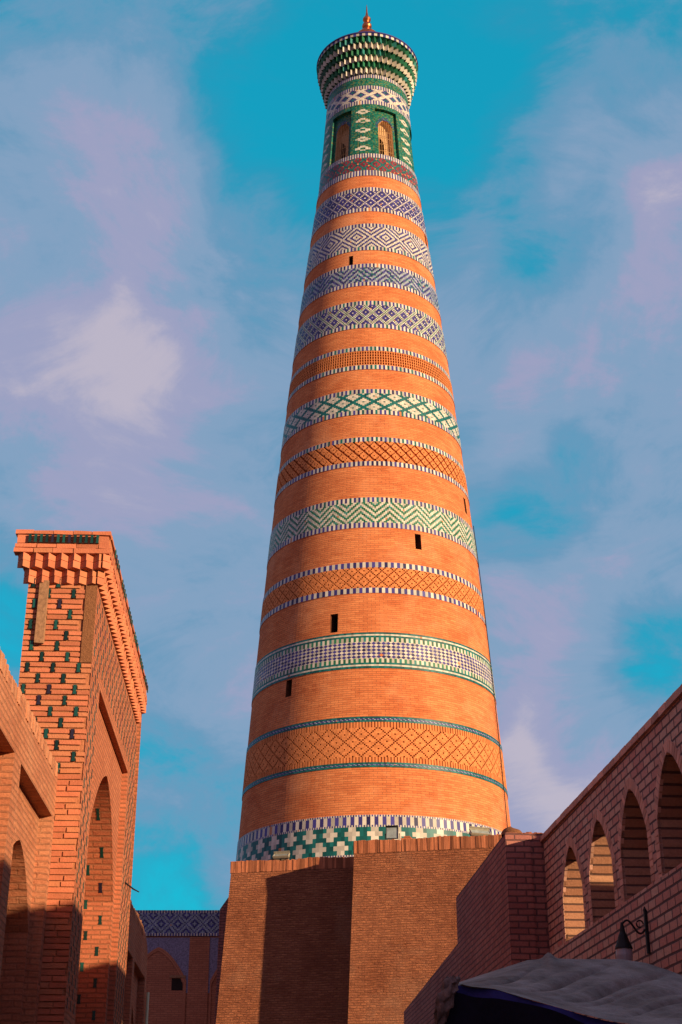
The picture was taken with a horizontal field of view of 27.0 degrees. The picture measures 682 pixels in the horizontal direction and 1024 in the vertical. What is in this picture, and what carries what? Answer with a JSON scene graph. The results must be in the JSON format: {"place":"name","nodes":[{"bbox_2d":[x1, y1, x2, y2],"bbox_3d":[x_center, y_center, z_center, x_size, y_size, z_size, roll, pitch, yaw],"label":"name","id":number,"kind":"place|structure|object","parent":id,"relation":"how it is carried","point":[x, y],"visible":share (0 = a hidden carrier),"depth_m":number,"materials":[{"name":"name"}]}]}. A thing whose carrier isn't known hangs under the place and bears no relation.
{"place":"outdoors","nodes":[
{"label":"outdoors","id":0,"kind":"place"},
{"bbox_2d":[136,910,219,1023],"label":"tiled facade","id":1,"kind":"structure","parent":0,"point":[182,949],"depth_m":48.01,"materials":[{"name":"brick"}]},
{"bbox_2d":[171,978,182,989],"bbox_3d":[-5.500,15.863,47.756,0.380,0.390,0.022,0,-25,0],"label":"window","id":2,"kind":"structure","parent":1,"relation":"in","point":[177,984],"depth_m":47.75,"materials":[{"name":"black"}]},
{"bbox_2d":[0,0,681,909],"label":"sky","id":3,"kind":"structure","parent":0,"point":[161,160],"materials":[{"name":"blue"}]},
{"bbox_2d":[456,826,550,1005],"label":"brick pier","id":4,"kind":"structure","parent":0,"point":[501,910],"depth_m":19.93,"materials":[{"name":"brick"}]},
{"label":"ground","id":5,"kind":"structure","parent":0,"visible":0},
{"bbox_2d":[0,649,57,1023],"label":"niche wall","id":6,"kind":"structure","parent":5,"relation":"on","point":[28,775],"depth_m":15.01,"materials":[{"name":"brick"}]},
{"bbox_2d":[13,529,147,1023],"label":"brick portal","id":7,"kind":"object","parent":5,"relation":"on","point":[83,685],"visible":0.92,"depth_m":17.25,"materials":[{"name":"brick"}]},
{"bbox_2d":[123,900,149,1023],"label":"niche wall","id":8,"kind":"structure","parent":5,"relation":"on","point":[135,984],"depth_m":27.07,"materials":[{"name":"brick"}]},
{"bbox_2d":[214,898,227,1023],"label":"brick stub","id":9,"kind":"object","parent":5,"relation":"on","point":[223,916],"visible":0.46,"depth_m":43.48,"materials":[{"name":"brown brick"}]},
{"bbox_2d":[216,832,542,1023],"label":"minaret pedestal","id":10,"kind":"object","parent":5,"relation":"on","point":[366,933],"visible":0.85,"depth_m":40.27,"materials":[{"name":"brick"}]},
{"bbox_2d":[271,851,290,860],"bbox_3d":[-1.786,10.370,42.741,0.578,0.354,0.270,-7,-26,16],"label":"floodlight","id":11,"kind":"object","parent":10,"relation":"on","point":[281,855],"visible":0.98,"depth_m":42.71,"materials":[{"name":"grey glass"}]},
{"bbox_2d":[236,5,510,860],"bbox_3d":[1.133,-0.454,52.583,10.268,48.410,10.268,0,-25,0],"label":"minaret","id":12,"kind":"object","parent":10,"relation":"on","point":[373,711],"visible":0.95,"depth_m":48.30,"materials":[{"name":"orange brick"}]},
{"bbox_2d":[285,679,291,696],"bbox_3d":[-1.529,5.809,46.405,0.260,0.580,0.543,-21,-32,37],"label":"slit window","id":13,"kind":"structure","parent":12,"relation":"in","point":[289,682],"depth_m":46.42,"materials":[{"name":"brick"}]},
{"bbox_2d":[330,614,337,632],"bbox_3d":[-0.144,3.730,46.656,0.270,0.660,0.552,-9,-26,18],"label":"slit window","id":14,"kind":"structure","parent":12,"relation":"in","point":[333,617],"depth_m":46.77,"materials":[{"name":"brick"}]},
{"bbox_2d":[335,124,348,161],"bbox_3d":[0.264,-14.881,58.047,0.702,2.018,0.837,-18,-30,33],"label":"window","id":15,"kind":"structure","parent":12,"relation":"in","point":[342,142],"depth_m":58.07,"materials":[{"name":"beige paint"}]},
{"bbox_2d":[349,256,352,264],"bbox_3d":[0.448,-9.454,54.256,0.170,0.440,0.549,-7,-26,15],"label":"slit window","id":16,"kind":"structure","parent":12,"relation":"in","point":[350,257],"depth_m":54.28,"materials":[{"name":"brick"}]},
{"bbox_2d":[378,121,393,156],"bbox_3d":[1.682,-14.959,57.879,0.703,2.018,0.837,10,-27,-20],"label":"window","id":17,"kind":"structure","parent":12,"relation":"in","point":[385,135],"depth_m":57.85,"materials":[{"name":"beige paint"}]},
{"bbox_2d":[415,534,421,549],"bbox_3d":[2.508,1.103,48.215,0.230,0.580,0.549,10,-27,-20],"label":"slit window","id":18,"kind":"structure","parent":12,"relation":"in","point":[417,537],"depth_m":48.24,"materials":[{"name":"brick"}]},
{"bbox_2d":[385,825,399,839],"bbox_3d":[1.474,9.283,40.856,0.436,0.508,0.252,-4,-25,8],"label":"floodlight","id":19,"kind":"object","parent":10,"relation":"on","point":[391,831],"visible":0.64,"depth_m":40.83,"materials":[{"name":"grey glass"}]},
{"bbox_2d":[469,826,491,835],"bbox_3d":[3.938,9.149,40.396,0.698,0.389,0.292,9,-26,-18],"label":"floodlight","id":20,"kind":"object","parent":10,"relation":"on","point":[477,831],"visible":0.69,"depth_m":40.37,"materials":[{"name":"white glass"}]},
{"bbox_2d":[404,944,458,1023],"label":"wall","id":21,"kind":"structure","parent":5,"relation":"on","point":[420,1008],"depth_m":27.80,"materials":[{"name":"brick"}]},
{"bbox_2d":[434,952,681,1023],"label":"market awning","id":22,"kind":"object","parent":5,"relation":"on","point":[621,991],"visible":1,"depth_m":6.82,"materials":[{"name":"grey fabric"}]},
{"bbox_2d":[540,684,681,1023],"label":"arcade wall","id":23,"kind":"structure","parent":5,"relation":"on","point":[611,838],"depth_m":15.82,"materials":[{"name":"brick"}]},
{"bbox_2d":[615,906,650,960],"bbox_3d":[2.915,4.261,14.271,0.355,0.600,0.180,0,-25,0],"label":"wall lamp","id":24,"kind":"object","parent":23,"relation":"attached to","point":[623,947],"visible":0.95,"depth_m":14.22,"materials":[{"name":"metal"}]}
]}

